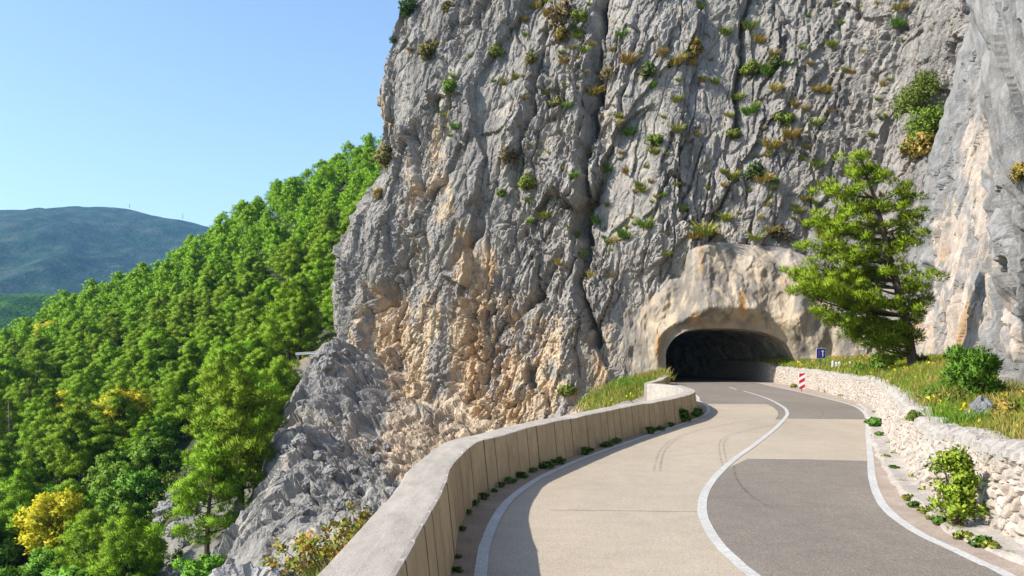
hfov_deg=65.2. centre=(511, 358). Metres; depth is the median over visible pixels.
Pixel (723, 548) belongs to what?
white line
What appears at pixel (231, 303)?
pine tree
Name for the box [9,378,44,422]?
pine tree
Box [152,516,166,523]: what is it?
boulder
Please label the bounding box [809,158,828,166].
grass tuft
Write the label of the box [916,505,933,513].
weed
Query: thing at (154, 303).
pine tree
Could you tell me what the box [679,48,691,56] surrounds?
grass tuft
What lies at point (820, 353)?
road sign
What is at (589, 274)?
grass tuft
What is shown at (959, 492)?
shrub
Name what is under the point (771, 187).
grass tuft
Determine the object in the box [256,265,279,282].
pine tree
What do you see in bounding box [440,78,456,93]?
bush
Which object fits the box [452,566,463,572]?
weed
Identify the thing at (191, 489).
pine tree
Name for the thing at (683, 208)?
grass tuft
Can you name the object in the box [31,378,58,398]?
pine tree
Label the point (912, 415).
bush
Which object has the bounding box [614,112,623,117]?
grass tuft
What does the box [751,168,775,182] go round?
grass tuft
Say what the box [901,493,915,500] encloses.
weed
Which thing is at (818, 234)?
grass tuft
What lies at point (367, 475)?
boulder
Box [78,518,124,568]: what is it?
pine tree
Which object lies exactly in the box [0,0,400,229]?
sky
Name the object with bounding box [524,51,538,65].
bush
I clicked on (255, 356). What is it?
pine tree
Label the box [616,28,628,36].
grass tuft
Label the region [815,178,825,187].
grass tuft
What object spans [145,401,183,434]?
pine tree
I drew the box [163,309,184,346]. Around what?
pine tree
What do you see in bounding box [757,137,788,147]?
grass tuft
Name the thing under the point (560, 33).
bush
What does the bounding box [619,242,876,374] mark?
tunnel portal
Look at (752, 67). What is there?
bush
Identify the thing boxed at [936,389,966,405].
bush
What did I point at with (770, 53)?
grass tuft
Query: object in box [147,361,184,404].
pine tree
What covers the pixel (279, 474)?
boulder
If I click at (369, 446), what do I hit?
boulder
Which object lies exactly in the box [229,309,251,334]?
pine tree
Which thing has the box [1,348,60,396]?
pine tree
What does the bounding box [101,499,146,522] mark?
broadleaf tree
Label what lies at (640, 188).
grass tuft
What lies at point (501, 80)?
grass tuft
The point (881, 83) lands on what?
grass tuft
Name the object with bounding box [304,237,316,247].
pine tree
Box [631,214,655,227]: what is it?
grass tuft
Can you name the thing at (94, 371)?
pine tree
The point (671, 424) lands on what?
weed
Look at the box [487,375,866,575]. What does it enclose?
road
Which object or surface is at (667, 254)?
grass tuft
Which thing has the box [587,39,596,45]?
grass tuft
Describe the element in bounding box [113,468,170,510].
broadleaf tree
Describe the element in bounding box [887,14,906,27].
grass tuft
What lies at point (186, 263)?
forest
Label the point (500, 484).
weed
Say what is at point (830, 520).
dark patch
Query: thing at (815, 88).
grass tuft
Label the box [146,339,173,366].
pine tree
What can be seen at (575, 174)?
grass tuft
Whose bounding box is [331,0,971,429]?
cliff
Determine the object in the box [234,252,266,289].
pine tree
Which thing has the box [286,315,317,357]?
pine tree
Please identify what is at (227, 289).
pine tree
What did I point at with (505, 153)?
bush
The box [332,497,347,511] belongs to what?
boulder
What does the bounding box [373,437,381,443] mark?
boulder
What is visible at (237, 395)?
pine tree
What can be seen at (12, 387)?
pine tree
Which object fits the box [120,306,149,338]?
pine tree
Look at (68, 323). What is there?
pine tree
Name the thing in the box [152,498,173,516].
boulder
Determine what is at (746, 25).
grass tuft
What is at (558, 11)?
bush
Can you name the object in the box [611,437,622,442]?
weed
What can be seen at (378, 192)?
bush
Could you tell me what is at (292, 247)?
pine tree
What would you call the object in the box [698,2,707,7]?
grass tuft
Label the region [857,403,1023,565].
kerb
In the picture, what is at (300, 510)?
boulder
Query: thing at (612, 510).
road joint
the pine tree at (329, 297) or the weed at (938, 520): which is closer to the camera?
the weed at (938, 520)
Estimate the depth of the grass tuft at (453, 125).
91.97 m
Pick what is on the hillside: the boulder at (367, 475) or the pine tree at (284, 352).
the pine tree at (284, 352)
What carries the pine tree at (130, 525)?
on the hillside
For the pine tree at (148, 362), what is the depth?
137.75 m
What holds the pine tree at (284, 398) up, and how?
on the hillside
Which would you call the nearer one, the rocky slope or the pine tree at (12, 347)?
the rocky slope
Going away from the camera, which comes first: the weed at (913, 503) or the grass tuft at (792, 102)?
the weed at (913, 503)
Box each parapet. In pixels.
[317,383,696,575]
[644,376,669,400]
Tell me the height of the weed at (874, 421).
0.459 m
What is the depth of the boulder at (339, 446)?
76.01 m
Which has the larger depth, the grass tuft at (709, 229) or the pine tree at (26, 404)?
the pine tree at (26, 404)
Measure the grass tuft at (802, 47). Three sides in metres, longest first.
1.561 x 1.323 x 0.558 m
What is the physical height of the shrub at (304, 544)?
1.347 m
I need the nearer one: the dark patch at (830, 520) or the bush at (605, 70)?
the dark patch at (830, 520)
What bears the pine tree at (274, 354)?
on the hillside
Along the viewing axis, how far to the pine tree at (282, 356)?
105.78 m
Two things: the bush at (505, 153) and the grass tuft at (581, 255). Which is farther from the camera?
the bush at (505, 153)
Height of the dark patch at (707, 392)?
0.001 m
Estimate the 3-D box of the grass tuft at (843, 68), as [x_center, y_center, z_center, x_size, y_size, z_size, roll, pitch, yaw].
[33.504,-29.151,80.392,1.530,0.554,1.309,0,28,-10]
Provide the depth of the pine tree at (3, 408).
129.93 m
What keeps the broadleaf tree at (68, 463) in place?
on the hillside
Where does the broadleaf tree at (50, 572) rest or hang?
on the hillside
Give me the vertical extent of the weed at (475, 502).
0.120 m
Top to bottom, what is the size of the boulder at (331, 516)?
0.663 m
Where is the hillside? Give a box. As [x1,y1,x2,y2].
[0,164,381,575]
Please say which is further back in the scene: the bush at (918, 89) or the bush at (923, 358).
the bush at (918, 89)
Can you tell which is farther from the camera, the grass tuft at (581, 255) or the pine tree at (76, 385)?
the pine tree at (76, 385)
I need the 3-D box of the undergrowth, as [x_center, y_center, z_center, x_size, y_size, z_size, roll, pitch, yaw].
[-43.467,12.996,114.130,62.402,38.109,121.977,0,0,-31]
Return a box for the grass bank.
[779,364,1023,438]
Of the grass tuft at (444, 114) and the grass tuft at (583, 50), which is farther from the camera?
the grass tuft at (444, 114)
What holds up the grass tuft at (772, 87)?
on the cliff at (449, 278)
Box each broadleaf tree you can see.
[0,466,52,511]
[0,530,13,543]
[0,541,23,575]
[0,565,16,575]
[8,458,25,468]
[10,448,35,468]
[14,410,64,447]
[16,563,43,575]
[22,541,69,575]
[35,442,68,479]
[35,483,89,498]
[42,567,59,575]
[43,433,94,470]
[49,493,97,542]
[53,564,134,575]
[71,534,97,568]
[81,449,131,487]
[87,459,149,506]
[87,486,145,516]
[98,536,168,575]
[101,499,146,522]
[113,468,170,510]
[126,433,183,473]
[133,519,161,543]
[146,363,200,396]
[146,417,181,444]
[171,553,227,575]
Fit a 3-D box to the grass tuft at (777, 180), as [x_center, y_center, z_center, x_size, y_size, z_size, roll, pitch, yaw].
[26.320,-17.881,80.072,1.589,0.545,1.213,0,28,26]
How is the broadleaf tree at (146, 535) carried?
on the hillside
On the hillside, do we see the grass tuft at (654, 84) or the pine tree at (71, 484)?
the pine tree at (71, 484)
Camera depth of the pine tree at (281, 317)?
120.32 m
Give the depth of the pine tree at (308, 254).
178.45 m
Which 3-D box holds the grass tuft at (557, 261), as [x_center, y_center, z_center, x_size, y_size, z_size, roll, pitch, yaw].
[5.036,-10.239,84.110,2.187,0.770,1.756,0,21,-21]
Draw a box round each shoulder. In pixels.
[451,405,706,575]
[762,383,1023,575]
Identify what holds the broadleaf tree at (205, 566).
on the hillside
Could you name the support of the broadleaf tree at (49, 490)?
on the hillside
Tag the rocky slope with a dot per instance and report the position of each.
(358, 403)
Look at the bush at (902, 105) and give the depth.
75.31 m
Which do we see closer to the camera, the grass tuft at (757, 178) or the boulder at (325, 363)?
the grass tuft at (757, 178)
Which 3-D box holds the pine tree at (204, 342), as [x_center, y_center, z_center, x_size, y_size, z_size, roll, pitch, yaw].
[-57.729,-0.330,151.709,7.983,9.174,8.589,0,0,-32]
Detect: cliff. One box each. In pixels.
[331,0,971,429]
[900,0,1023,385]
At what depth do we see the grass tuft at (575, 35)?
87.02 m
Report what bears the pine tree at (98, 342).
on the hillside
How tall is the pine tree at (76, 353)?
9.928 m
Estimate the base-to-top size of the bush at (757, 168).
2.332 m
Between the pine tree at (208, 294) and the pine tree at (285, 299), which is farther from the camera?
the pine tree at (208, 294)
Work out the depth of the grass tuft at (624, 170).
82.06 m
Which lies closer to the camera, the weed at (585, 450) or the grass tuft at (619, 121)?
the weed at (585, 450)
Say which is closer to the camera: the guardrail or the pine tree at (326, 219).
the guardrail
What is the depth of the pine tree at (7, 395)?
148.15 m
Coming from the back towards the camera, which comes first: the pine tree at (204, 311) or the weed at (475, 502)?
the pine tree at (204, 311)
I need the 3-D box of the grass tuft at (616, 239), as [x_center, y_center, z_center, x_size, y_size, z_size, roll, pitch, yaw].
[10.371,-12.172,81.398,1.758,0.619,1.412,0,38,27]
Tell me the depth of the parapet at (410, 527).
12.15 m
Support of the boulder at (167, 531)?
on the hillside
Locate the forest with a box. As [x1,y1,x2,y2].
[0,132,382,357]
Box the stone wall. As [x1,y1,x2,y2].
[696,359,1023,544]
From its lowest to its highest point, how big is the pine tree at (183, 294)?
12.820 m
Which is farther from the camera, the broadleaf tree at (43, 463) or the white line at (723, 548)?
the broadleaf tree at (43, 463)
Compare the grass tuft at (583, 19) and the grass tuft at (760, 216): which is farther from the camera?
the grass tuft at (583, 19)
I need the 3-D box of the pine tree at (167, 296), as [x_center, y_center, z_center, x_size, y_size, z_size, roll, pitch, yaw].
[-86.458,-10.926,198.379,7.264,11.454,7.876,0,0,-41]
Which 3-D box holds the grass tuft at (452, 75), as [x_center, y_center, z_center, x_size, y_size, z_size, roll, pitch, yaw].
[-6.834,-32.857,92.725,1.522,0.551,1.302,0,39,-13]
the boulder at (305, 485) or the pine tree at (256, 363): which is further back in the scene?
the pine tree at (256, 363)
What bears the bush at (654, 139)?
on the cliff at (449, 278)
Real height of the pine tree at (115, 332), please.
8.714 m
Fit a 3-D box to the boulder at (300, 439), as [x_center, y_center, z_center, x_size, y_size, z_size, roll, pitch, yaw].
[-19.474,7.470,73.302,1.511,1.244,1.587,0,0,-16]
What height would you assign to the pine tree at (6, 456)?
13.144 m
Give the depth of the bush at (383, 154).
101.28 m
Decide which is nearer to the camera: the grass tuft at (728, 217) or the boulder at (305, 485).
the boulder at (305, 485)
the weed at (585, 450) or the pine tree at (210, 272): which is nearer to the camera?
the weed at (585, 450)
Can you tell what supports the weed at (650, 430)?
on the shoulder at (475, 523)
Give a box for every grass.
[291,365,676,575]
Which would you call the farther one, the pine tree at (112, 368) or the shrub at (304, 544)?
the pine tree at (112, 368)
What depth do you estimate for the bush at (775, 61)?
81.98 m
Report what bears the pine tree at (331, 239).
on the hillside
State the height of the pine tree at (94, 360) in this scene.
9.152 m
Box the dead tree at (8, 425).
[4,401,11,447]
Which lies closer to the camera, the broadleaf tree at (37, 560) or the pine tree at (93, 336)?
the broadleaf tree at (37, 560)
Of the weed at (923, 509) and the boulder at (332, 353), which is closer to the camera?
the weed at (923, 509)
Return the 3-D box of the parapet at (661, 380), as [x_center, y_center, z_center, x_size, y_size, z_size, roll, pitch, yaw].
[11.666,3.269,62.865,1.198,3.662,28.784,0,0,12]
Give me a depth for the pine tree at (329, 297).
134.45 m
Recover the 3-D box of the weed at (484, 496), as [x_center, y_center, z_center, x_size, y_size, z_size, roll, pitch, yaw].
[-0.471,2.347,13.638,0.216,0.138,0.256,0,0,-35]
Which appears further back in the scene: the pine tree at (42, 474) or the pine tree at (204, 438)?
the pine tree at (42, 474)
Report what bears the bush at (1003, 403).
on the grass bank
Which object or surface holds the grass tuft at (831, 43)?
on the cliff at (449, 278)
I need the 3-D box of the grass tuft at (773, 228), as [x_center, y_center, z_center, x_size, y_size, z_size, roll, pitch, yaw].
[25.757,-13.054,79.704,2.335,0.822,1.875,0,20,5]
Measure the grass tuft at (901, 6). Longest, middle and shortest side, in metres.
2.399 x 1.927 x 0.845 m
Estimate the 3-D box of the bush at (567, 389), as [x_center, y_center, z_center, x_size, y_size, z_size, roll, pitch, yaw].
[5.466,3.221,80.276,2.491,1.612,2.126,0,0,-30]
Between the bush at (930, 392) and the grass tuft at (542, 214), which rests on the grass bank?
the bush at (930, 392)
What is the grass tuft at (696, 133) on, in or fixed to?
on the cliff at (449, 278)
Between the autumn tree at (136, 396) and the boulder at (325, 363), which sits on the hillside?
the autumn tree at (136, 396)
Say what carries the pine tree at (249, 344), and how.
on the hillside
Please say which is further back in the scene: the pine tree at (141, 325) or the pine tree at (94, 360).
the pine tree at (141, 325)
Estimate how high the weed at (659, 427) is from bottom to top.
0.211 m
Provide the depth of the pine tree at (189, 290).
192.47 m
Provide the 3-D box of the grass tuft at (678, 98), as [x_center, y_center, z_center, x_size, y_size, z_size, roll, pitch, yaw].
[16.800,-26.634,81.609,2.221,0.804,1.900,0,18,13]
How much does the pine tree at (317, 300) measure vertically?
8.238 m
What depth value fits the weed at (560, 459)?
18.07 m
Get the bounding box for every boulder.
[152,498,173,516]
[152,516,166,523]
[165,490,176,498]
[165,521,183,537]
[177,535,192,548]
[178,504,201,522]
[208,561,295,575]
[268,500,279,508]
[274,470,285,479]
[281,444,290,453]
[291,433,307,445]
[294,505,307,515]
[301,481,309,491]
[313,351,325,362]
[313,450,325,461]
[317,355,334,371]
[321,464,338,478]
[327,349,337,357]
[327,512,335,520]
[332,442,344,451]
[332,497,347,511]
[341,348,349,356]
[347,464,358,474]
[349,482,363,494]
[362,472,372,478]
[365,442,373,450]
[372,455,382,463]
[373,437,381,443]
[382,443,391,450]
[963,395,993,416]
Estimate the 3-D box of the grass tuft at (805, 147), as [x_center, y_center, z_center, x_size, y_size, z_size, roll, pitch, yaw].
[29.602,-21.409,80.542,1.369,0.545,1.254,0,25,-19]
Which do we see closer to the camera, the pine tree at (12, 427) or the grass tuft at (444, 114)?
the grass tuft at (444, 114)
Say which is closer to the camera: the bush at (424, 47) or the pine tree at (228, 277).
the bush at (424, 47)
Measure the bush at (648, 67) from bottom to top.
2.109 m
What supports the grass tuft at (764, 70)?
on the cliff at (449, 278)
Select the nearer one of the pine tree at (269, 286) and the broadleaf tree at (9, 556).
the broadleaf tree at (9, 556)
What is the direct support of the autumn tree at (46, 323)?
on the hillside
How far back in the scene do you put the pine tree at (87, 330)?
197.14 m
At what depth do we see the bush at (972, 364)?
19.21 m
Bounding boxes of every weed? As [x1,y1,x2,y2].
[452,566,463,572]
[472,499,479,504]
[479,492,489,499]
[497,482,505,487]
[504,476,517,482]
[516,471,528,478]
[529,467,537,471]
[539,461,555,467]
[550,456,566,463]
[581,446,592,454]
[599,441,613,446]
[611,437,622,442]
[645,426,656,433]
[655,425,665,430]
[667,422,674,426]
[679,408,694,421]
[691,411,701,416]
[693,407,703,413]
[864,417,881,426]
[874,431,883,435]
[889,465,899,468]
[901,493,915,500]
[905,500,920,507]
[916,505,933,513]
[923,513,935,519]
[930,515,946,524]
[951,529,974,539]
[967,534,992,546]
[981,539,1001,548]
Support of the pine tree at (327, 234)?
on the hillside
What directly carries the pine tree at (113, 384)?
on the hillside
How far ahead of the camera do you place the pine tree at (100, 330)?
199.17 m
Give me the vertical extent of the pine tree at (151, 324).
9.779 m
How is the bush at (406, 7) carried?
on the cliff at (449, 278)
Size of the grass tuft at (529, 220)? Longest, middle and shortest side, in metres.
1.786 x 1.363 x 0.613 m
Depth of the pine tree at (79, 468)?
110.93 m
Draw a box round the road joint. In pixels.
[588,510,696,511]
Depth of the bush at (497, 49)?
92.23 m
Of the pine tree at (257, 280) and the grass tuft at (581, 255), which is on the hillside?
the pine tree at (257, 280)
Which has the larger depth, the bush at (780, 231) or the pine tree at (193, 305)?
the pine tree at (193, 305)
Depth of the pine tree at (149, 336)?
155.38 m
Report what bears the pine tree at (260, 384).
on the rocky slope
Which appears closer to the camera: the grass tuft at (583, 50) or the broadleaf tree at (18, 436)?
the grass tuft at (583, 50)
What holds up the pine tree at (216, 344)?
on the hillside
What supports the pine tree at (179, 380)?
on the hillside
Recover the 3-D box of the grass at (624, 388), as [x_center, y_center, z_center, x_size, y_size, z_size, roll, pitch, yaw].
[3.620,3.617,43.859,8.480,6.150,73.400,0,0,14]
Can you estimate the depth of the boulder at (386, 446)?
79.64 m
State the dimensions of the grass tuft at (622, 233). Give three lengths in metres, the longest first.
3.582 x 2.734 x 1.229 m
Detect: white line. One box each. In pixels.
[474,382,709,575]
[678,375,1015,575]
[697,391,788,575]
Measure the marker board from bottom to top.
1.520 m
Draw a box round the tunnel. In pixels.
[666,330,785,374]
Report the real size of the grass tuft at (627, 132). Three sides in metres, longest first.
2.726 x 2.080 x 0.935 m
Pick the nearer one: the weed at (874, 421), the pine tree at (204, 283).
the weed at (874, 421)
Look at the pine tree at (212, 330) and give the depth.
153.44 m
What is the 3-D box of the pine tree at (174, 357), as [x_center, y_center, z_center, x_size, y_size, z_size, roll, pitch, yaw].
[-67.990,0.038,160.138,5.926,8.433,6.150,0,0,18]
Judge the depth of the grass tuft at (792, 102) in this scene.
81.42 m
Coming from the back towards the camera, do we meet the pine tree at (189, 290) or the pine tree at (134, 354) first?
the pine tree at (189, 290)
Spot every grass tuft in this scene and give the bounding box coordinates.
[439,111,448,116]
[445,121,461,128]
[449,71,457,77]
[498,77,509,82]
[519,15,527,21]
[524,217,534,222]
[528,0,543,8]
[534,209,552,218]
[541,7,552,16]
[541,89,552,94]
[553,258,563,265]
[554,55,573,63]
[560,100,573,107]
[566,171,579,177]
[570,29,581,37]
[573,250,590,257]
[576,44,594,52]
[578,16,587,21]
[579,84,606,95]
[585,269,597,277]
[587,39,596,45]
[588,214,601,223]
[589,202,599,208]
[602,161,612,171]
[608,235,621,242]
[614,50,642,63]
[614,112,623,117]
[614,118,623,123]
[614,224,635,238]
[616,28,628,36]
[619,125,640,135]
[619,165,634,173]
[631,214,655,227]
[632,182,645,189]
[633,178,643,186]
[643,146,661,153]
[645,80,658,87]
[653,47,668,54]
[658,249,675,256]
[662,51,690,65]
[668,122,686,131]
[671,94,686,101]
[678,203,688,211]
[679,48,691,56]
[683,230,702,238]
[685,57,699,64]
[686,220,722,235]
[691,129,702,135]
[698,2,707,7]
[708,77,721,83]
[715,209,734,220]
[718,25,735,33]
[719,167,731,172]
[724,111,734,116]
[725,169,743,179]
[732,91,746,99]
[737,101,762,114]
[740,18,761,28]
[745,231,765,240]
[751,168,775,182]
[754,32,766,43]
[755,214,766,218]
[756,58,776,75]
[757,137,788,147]
[762,200,772,205]
[763,225,780,231]
[767,47,781,56]
[768,81,787,91]
[768,183,777,189]
[770,176,779,182]
[777,125,803,137]
[789,99,802,106]
[789,204,808,212]
[796,44,807,49]
[800,103,812,110]
[801,143,811,148]
[806,115,826,125]
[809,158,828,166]
[811,84,821,91]
[811,199,819,204]
[815,82,834,92]
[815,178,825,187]
[815,228,833,238]
[825,39,840,46]
[839,65,849,71]
[847,69,855,73]
[864,129,875,136]
[878,79,889,85]
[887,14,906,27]
[889,0,910,9]
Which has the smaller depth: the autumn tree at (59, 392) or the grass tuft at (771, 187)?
the grass tuft at (771, 187)
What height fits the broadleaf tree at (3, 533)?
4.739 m
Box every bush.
[371,144,392,169]
[372,187,382,199]
[388,36,396,42]
[398,0,418,17]
[418,41,437,59]
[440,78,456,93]
[441,0,452,12]
[488,43,507,59]
[495,188,506,197]
[497,146,519,164]
[516,172,536,191]
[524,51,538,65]
[545,0,576,27]
[547,95,564,107]
[552,26,569,41]
[555,383,578,396]
[568,9,591,25]
[598,63,617,79]
[636,60,659,78]
[644,133,664,146]
[680,35,704,58]
[726,128,743,139]
[737,58,760,78]
[742,160,762,181]
[765,54,784,69]
[770,223,790,243]
[772,112,795,126]
[850,362,865,373]
[867,353,894,372]
[886,86,921,123]
[896,68,947,106]
[897,130,935,161]
[899,100,944,146]
[903,410,924,421]
[916,353,929,363]
[917,388,944,403]
[936,342,1008,399]
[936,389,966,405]
[989,398,1023,420]
[1006,162,1023,183]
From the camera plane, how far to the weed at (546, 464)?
17.39 m
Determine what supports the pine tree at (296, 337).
on the hillside
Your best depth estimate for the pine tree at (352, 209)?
202.33 m
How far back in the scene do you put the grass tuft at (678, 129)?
80.49 m
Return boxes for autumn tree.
[12,487,94,557]
[31,320,60,335]
[55,389,79,411]
[83,387,156,447]
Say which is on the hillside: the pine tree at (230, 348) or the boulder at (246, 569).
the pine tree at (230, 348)
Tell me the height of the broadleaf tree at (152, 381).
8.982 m
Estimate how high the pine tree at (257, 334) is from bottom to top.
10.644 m
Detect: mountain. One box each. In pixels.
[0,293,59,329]
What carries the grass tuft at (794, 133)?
on the cliff at (449, 278)
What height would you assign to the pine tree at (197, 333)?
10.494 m
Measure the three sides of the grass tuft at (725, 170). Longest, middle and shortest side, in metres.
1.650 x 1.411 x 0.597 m
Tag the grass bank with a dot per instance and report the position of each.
(965, 402)
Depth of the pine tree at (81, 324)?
188.40 m
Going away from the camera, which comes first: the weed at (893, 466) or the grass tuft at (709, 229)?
the weed at (893, 466)
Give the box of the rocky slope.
[211,338,643,575]
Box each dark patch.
[669,375,864,418]
[670,377,775,403]
[707,462,1001,575]
[723,459,866,472]
[768,404,785,418]
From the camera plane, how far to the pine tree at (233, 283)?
191.56 m
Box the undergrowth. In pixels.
[11,330,336,575]
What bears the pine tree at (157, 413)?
on the hillside
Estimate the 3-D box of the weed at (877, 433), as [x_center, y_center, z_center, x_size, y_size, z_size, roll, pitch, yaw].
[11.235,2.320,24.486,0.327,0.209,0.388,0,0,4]
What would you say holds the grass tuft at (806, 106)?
on the cliff at (449, 278)
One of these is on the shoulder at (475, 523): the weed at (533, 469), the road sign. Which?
the weed at (533, 469)
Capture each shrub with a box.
[259,550,328,575]
[269,517,362,575]
[342,498,374,545]
[923,444,990,525]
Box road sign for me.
[816,348,825,368]
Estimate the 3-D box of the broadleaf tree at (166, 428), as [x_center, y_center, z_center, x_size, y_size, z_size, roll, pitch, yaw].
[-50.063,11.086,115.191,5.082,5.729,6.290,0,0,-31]
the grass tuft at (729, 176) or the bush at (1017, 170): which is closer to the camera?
the bush at (1017, 170)
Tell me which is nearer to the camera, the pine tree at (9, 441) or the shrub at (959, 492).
the shrub at (959, 492)
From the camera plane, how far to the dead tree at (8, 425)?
127.95 m
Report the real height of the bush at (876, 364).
1.327 m
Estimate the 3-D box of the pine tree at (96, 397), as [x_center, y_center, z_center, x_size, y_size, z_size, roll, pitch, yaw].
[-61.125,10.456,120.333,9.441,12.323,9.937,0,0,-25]
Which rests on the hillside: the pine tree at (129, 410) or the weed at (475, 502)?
the pine tree at (129, 410)
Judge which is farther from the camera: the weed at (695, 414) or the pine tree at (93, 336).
the pine tree at (93, 336)
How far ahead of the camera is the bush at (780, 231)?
79.60 m
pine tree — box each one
[0,339,23,358]
[0,350,14,371]
[0,353,32,398]
[0,394,22,449]
[0,412,21,448]
[0,439,17,451]
[0,440,38,511]
[0,467,52,564]
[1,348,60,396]
[1,380,27,397]
[2,387,26,422]
[7,396,54,457]
[8,353,25,370]
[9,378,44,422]
[10,482,41,516]
[14,407,69,476]
[18,401,38,428]
[22,334,54,360]
[23,353,55,396]
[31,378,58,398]
[33,467,56,487]
[39,508,99,569]
[40,388,65,436]
[41,360,69,388]
[42,409,106,485]
[43,396,120,485]
[44,345,69,362]
[45,347,82,375]
[48,509,117,569]
[51,477,90,512]
[52,316,79,349]
[55,348,89,371]
[57,355,91,387]
[57,370,99,402]
[59,374,98,419]
[64,322,98,345]
[65,315,100,349]
[66,341,90,357]
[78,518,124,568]
[83,362,106,395]
[84,390,146,456]
[85,333,103,352]
[85,337,106,363]
[85,506,171,575]
[87,388,110,410]
[92,349,113,363]
[93,338,125,378]
[95,382,149,450]
[97,307,131,347]
[97,320,111,341]
[101,344,156,391]
[101,375,124,390]
[102,354,127,387]
[104,321,128,347]
[117,332,134,353]
[118,416,165,453]
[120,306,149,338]
[121,328,144,353]
[125,351,162,398]
[132,322,146,339]
[136,320,159,341]
[138,292,169,330]
[138,327,182,380]
[139,384,192,438]
[141,384,158,411]
[144,438,254,554]
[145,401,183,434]
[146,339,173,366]
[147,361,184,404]
[147,396,198,432]
[148,292,173,320]
[156,292,196,343]
[158,329,178,348]
[158,338,183,366]
[161,282,183,304]
[161,363,207,438]
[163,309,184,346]
[166,294,202,344]
[172,353,275,459]
[176,340,206,369]
[178,287,195,301]
[179,320,216,361]
[186,327,199,345]
[186,333,215,362]
[188,302,220,335]
[189,409,237,482]
[192,275,214,300]
[192,289,221,319]
[192,367,289,503]
[194,316,229,354]
[196,264,224,303]
[200,342,224,385]
[201,337,247,397]
[202,335,227,370]
[204,365,284,472]
[209,295,243,337]
[211,281,247,335]
[217,273,238,288]
[225,292,270,337]
[227,333,272,368]
[228,306,265,342]
[229,279,236,295]
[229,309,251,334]
[232,274,258,309]
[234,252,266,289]
[239,343,279,359]
[239,347,292,378]
[241,272,266,294]
[241,272,268,296]
[246,281,321,360]
[249,350,273,370]
[249,386,291,437]
[251,321,285,352]
[253,277,281,307]
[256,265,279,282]
[257,355,303,394]
[258,316,297,360]
[259,291,289,331]
[259,357,300,417]
[262,338,279,356]
[269,239,294,280]
[272,237,308,282]
[277,291,324,359]
[279,330,311,357]
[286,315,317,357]
[287,273,320,310]
[289,259,301,275]
[295,265,320,300]
[298,256,332,294]
[301,238,333,273]
[301,244,308,252]
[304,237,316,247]
[306,258,334,301]
[308,209,343,239]
[308,230,339,271]
[312,291,332,328]
[317,290,333,321]
[320,277,333,331]
[322,233,336,265]
[334,219,349,239]
[340,196,361,219]
[777,147,953,366]
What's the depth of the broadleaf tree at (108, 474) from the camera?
102.20 m
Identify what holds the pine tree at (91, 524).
on the hillside
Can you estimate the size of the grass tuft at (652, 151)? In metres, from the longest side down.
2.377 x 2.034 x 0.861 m
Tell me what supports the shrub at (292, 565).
on the rocky slope
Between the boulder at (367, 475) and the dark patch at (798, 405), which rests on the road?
the dark patch at (798, 405)
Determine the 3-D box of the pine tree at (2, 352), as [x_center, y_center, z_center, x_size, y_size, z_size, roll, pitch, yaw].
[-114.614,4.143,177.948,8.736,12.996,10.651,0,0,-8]
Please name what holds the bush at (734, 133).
on the cliff at (449, 278)
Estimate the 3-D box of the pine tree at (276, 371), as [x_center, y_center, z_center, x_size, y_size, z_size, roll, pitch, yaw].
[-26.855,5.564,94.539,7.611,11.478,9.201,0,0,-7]
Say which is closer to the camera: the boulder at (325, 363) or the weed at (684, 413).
the weed at (684, 413)
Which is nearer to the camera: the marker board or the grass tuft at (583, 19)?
the marker board
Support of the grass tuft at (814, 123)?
on the cliff at (449, 278)
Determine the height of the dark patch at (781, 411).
0.001 m
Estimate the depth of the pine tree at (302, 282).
159.19 m
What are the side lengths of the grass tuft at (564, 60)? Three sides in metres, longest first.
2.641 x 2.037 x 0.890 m
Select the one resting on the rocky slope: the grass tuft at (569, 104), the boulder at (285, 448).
the boulder at (285, 448)
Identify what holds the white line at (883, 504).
on the road
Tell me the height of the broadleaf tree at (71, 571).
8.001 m
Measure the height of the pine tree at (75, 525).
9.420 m
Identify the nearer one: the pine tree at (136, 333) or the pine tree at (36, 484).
the pine tree at (36, 484)
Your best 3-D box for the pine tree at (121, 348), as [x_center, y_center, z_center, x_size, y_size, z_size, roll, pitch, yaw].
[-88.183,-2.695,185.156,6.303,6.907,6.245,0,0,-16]
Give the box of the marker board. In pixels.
[799,373,804,390]
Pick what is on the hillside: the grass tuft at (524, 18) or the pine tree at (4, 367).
the pine tree at (4, 367)
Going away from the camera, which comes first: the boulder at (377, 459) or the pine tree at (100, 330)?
the boulder at (377, 459)
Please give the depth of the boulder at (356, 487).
50.75 m
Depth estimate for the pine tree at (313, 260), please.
171.16 m
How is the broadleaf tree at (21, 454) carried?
on the hillside
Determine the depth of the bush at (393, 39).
101.63 m
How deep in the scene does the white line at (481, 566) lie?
12.41 m
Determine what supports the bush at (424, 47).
on the cliff at (449, 278)
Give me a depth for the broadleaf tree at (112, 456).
108.28 m
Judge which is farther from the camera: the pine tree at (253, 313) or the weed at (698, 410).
the pine tree at (253, 313)
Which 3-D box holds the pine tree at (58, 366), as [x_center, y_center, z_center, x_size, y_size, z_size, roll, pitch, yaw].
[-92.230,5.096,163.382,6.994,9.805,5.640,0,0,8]
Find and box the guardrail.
[295,352,315,360]
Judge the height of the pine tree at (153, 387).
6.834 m
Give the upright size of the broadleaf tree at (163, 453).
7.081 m
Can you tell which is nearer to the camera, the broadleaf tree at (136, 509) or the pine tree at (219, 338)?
the broadleaf tree at (136, 509)
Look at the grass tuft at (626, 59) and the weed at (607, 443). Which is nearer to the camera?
the weed at (607, 443)
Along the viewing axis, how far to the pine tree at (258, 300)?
156.18 m
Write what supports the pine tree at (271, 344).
on the hillside
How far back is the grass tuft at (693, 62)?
82.97 m

